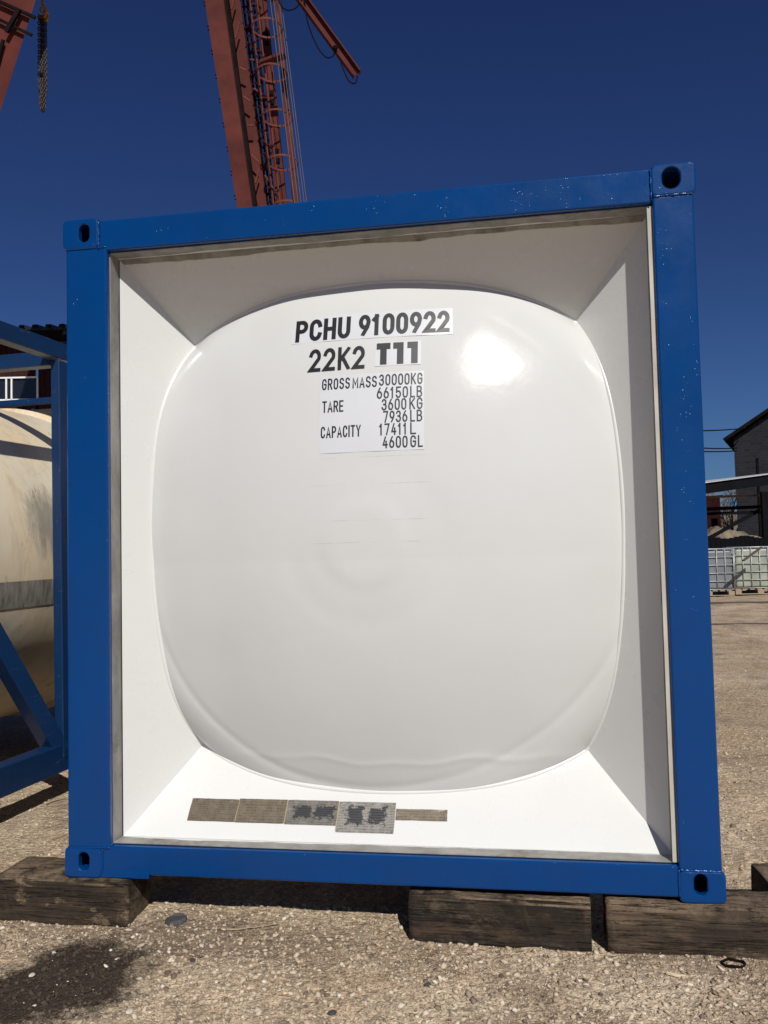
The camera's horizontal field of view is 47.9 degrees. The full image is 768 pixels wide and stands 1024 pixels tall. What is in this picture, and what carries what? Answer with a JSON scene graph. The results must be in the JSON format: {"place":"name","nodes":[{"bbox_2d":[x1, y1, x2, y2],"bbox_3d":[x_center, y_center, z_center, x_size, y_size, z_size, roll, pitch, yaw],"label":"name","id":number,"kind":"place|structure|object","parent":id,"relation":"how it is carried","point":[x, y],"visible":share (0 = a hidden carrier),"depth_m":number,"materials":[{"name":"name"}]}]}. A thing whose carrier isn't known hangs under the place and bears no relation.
{"place":"outdoors","nodes":[
{"label":"outdoors","id":0,"kind":"place"},
{"bbox_2d":[0,589,767,1023],"bbox_3d":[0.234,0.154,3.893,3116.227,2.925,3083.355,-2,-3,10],"label":"ground","id":1,"kind":"structure","parent":0,"point":[740,647],"depth_m":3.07,"materials":[{"name":"beige gravel"}]},
{"bbox_2d":[0,324,66,409],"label":"warehouse","id":2,"kind":"structure","parent":1,"relation":"on","point":[26,384],"depth_m":27.89,"materials":[{"name":"metal"}]},
{"bbox_2d":[0,376,38,400],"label":"window","id":3,"kind":"structure","parent":2,"relation":"in","point":[11,388],"depth_m":27.89,"materials":[{"name":"white glass"}]},
{"bbox_2d":[0,321,67,797],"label":"tank container","id":4,"kind":"object","parent":1,"relation":"on","point":[33,582],"visible":0.34,"depth_m":5.10,"materials":[{"name":"metal"}]},
{"bbox_2d":[46,797,66,803],"bbox_3d":[-1.904,1.678,5.030,0.012,0.013,0.134,-4,-4,37],"label":"twig","id":5,"kind":"object","parent":1,"relation":"on","point":[55,800],"visible":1,"depth_m":5.01,"materials":[{"name":"beige wood"}]},
{"bbox_2d":[0,856,150,926],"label":"timber block","id":6,"kind":"object","parent":1,"relation":"on","point":[46,890],"depth_m":3.33,"materials":[{"name":"brown wood"}]},
{"bbox_2d":[63,162,726,903],"bbox_3d":[0.446,0.229,6.193,2.438,2.591,6.070,-2,-3,10],"label":"tank container","id":7,"kind":"object","parent":6,"relation":"on","point":[387,538],"visible":1,"depth_m":3.31,"materials":[{"name":"white metal"}]},
{"bbox_2d":[125,1008,132,1014],"bbox_3d":[-0.777,1.526,2.640,0.022,0.013,0.031,-1,-3,3],"label":"stone","id":8,"kind":"object","parent":1,"relation":"on","point":[129,1011],"visible":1,"depth_m":2.63,"materials":[{"name":"white stone"}]},
{"bbox_2d":[165,913,186,925],"bbox_3d":[-0.794,1.557,3.301,0.085,0.020,0.088,-7,-1,9],"label":"rubber disc","id":9,"kind":"object","parent":1,"relation":"on","point":[177,919],"visible":1,"depth_m":3.29,"materials":[{"name":"grey rubber"}]},
{"bbox_2d":[0,0,360,207],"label":"gantry crane","id":10,"kind":"object","parent":1,"relation":"on","point":[240,95],"visible":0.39,"depth_m":22.06,"materials":[{"name":"red paint"}]},
{"bbox_2d":[37,0,48,112],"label":"chain sling","id":11,"kind":"object","parent":10,"relation":"hanging from","point":[42,35],"visible":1,"depth_m":21.92,"materials":[{"name":"yellow paint"}]},
{"bbox_2d":[226,924,277,929],"bbox_3d":[-0.489,1.545,3.218,0.194,0.012,0.008,0,-3,-16],"label":"twig","id":12,"kind":"object","parent":1,"relation":"on","point":[248,927],"visible":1,"depth_m":3.21,"materials":[{"name":"beige wood"}]},
{"bbox_2d":[327,1010,336,1014],"bbox_3d":[-0.157,1.514,2.613,0.030,0.012,0.025,0,-3,-26],"label":"stone","id":13,"kind":"object","parent":1,"relation":"on","point":[332,1012],"visible":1,"depth_m":2.61,"materials":[{"name":"grey stone"}]},
{"bbox_2d":[408,886,591,951],"bbox_3d":[0.425,1.459,3.163,0.645,0.188,0.239,-2,-3,12],"label":"timber block","id":14,"kind":"object","parent":1,"relation":"on","point":[560,921],"depth_m":3.06,"materials":[{"name":"brown wood"}]},
{"bbox_2d":[666,972,685,977],"bbox_3d":[0.943,1.495,2.791,0.059,0.008,0.013,1,3,22],"label":"wood chip","id":15,"kind":"object","parent":1,"relation":"on","point":[674,974],"visible":1,"depth_m":2.79,"materials":[{"name":"beige wood"}]},
{"bbox_2d":[602,891,767,959],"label":"timber block","id":16,"kind":"object","parent":1,"relation":"on","point":[735,924],"depth_m":2.94,"materials":[{"name":"brown wood"}]},
{"bbox_2d":[706,495,720,528],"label":"red hut","id":17,"kind":"object","parent":1,"relation":"on","point":[713,520],"visible":0.24,"depth_m":51.99,"materials":[{"name":"metal"}]},
{"bbox_2d":[711,518,717,526],"bbox_3d":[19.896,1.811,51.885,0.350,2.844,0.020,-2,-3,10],"label":"door","id":18,"kind":"structure","parent":17,"relation":"in","point":[714,522],"depth_m":51.94,"materials":[{"name":"metal"}]},
{"bbox_2d":[708,491,729,527],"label":"bare tree","id":19,"kind":"object","parent":1,"relation":"on","point":[720,503],"visible":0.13,"depth_m":65.89,"materials":[{"name":"grey plant"}]},
{"bbox_2d":[706,490,735,527],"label":"bare tree","id":20,"kind":"object","parent":1,"relation":"on","point":[723,504],"visible":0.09,"depth_m":70.44,"materials":[{"name":"grey plant"}]},
{"bbox_2d":[706,493,736,526],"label":"bare tree","id":21,"kind":"object","parent":1,"relation":"on","point":[723,515],"visible":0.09,"depth_m":60.22,"materials":[{"name":"grey plant"}]},
{"bbox_2d":[708,548,734,595],"bbox_3d":[8.141,1.524,21.993,1.222,1.182,1.022,-2,-3,7],"label":"liquid tote","id":22,"kind":"object","parent":1,"relation":"on","point":[720,569],"visible":0.4,"depth_m":21.49,"materials":[{"name":"grey plastic"}]},
{"bbox_2d":[720,491,737,530],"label":"bare tree","id":23,"kind":"object","parent":1,"relation":"on","point":[731,517],"visible":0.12,"depth_m":57.59,"materials":[{"name":"grey plant"}]},
{"bbox_2d":[721,957,745,968],"bbox_3d":[1.153,1.489,2.852,0.080,0.012,0.060,-2,-3,10],"label":"metal ring","id":24,"kind":"object","parent":1,"relation":"on","point":[732,959],"visible":1,"depth_m":2.85,"materials":[{"name":"metal"}]},
{"bbox_2d":[707,526,761,538],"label":"rubble heap","id":25,"kind":"object","parent":1,"relation":"on","point":[727,534],"visible":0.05,"depth_m":41.94,"materials":[{"name":"beige sand"}]},
{"bbox_2d":[705,473,767,537],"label":"open shed","id":26,"kind":"structure","parent":1,"relation":"on","point":[727,484],"depth_m":34.93,"materials":[{"name":"black metal"}]},
{"bbox_2d":[708,536,767,550],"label":"board fence","id":27,"kind":"object","parent":1,"relation":"on","point":[739,541],"visible":0.26,"depth_m":31.01,"materials":[{"name":"black"}]},
{"bbox_2d":[711,601,767,604],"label":"crane rail","id":28,"kind":"object","parent":1,"relation":"on","point":[760,602],"depth_m":18.25,"materials":[{"name":"metal"}]},
{"bbox_2d":[711,623,767,624],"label":"crane rail","id":29,"kind":"object","parent":1,"relation":"on","point":[736,623],"depth_m":14.57,"materials":[{"name":"metal"}]},
{"bbox_2d":[723,408,767,536],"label":"brick building","id":30,"kind":"structure","parent":1,"relation":"on","point":[750,442],"depth_m":44.54,"materials":[{"name":"brick"}]},
{"bbox_2d":[704,447,736,448],"bbox_3d":[14.129,-2.808,37.349,0.051,1.651,16.817,-3,-4,29],"label":"overhead wire","id":31,"kind":"object","parent":30,"relation":"attached to","point":[720,448],"visible":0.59,"depth_m":39.73,"materials":[{"name":"black"}]},
{"bbox_2d":[704,450,736,451],"bbox_3d":[14.129,-2.667,37.349,0.051,1.645,16.818,-3,-4,29],"label":"overhead wire","id":32,"kind":"object","parent":30,"relation":"attached to","point":[720,451],"visible":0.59,"depth_m":39.75,"materials":[{"name":"black"}]},
{"bbox_2d":[703,427,745,430],"bbox_3d":[14.273,-3.570,37.149,0.051,2.090,16.603,-3,-4,31],"label":"overhead wire","id":33,"kind":"object","parent":30,"relation":"attached to","point":[725,429],"visible":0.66,"depth_m":38.88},
{"bbox_2d":[725,546,767,594],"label":"liquid tote","id":34,"kind":"object","parent":1,"relation":"on","point":[750,574],"visible":0.75,"depth_m":21.41,"materials":[{"name":"plastic"}]},
{"bbox_2d":[751,863,767,891],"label":"timber block","id":35,"kind":"object","parent":1,"relation":"on","point":[759,877],"depth_m":3.25,"materials":[{"name":"brown wood"}]},
{"bbox_2d":[0,0,767,520],"label":"sky","id":36,"kind":"structure","parent":0,"point":[446,94],"materials":[{"name":"blue"}]},
{"bbox_2d":[723,505,737,530],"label":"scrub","id":37,"kind":"object","parent":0,"point":[735,518],"depth_m":93.88,"materials":[{"name":"beige plant"}]},
{"bbox_2d":[742,547,762,560],"bbox_3d":[8.848,1.008,20.750,0.515,0.341,0.100,-1,-3,-10],"label":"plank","id":38,"kind":"object","parent":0,"point":[752,554],"visible":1,"depth_m":20.72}
]}

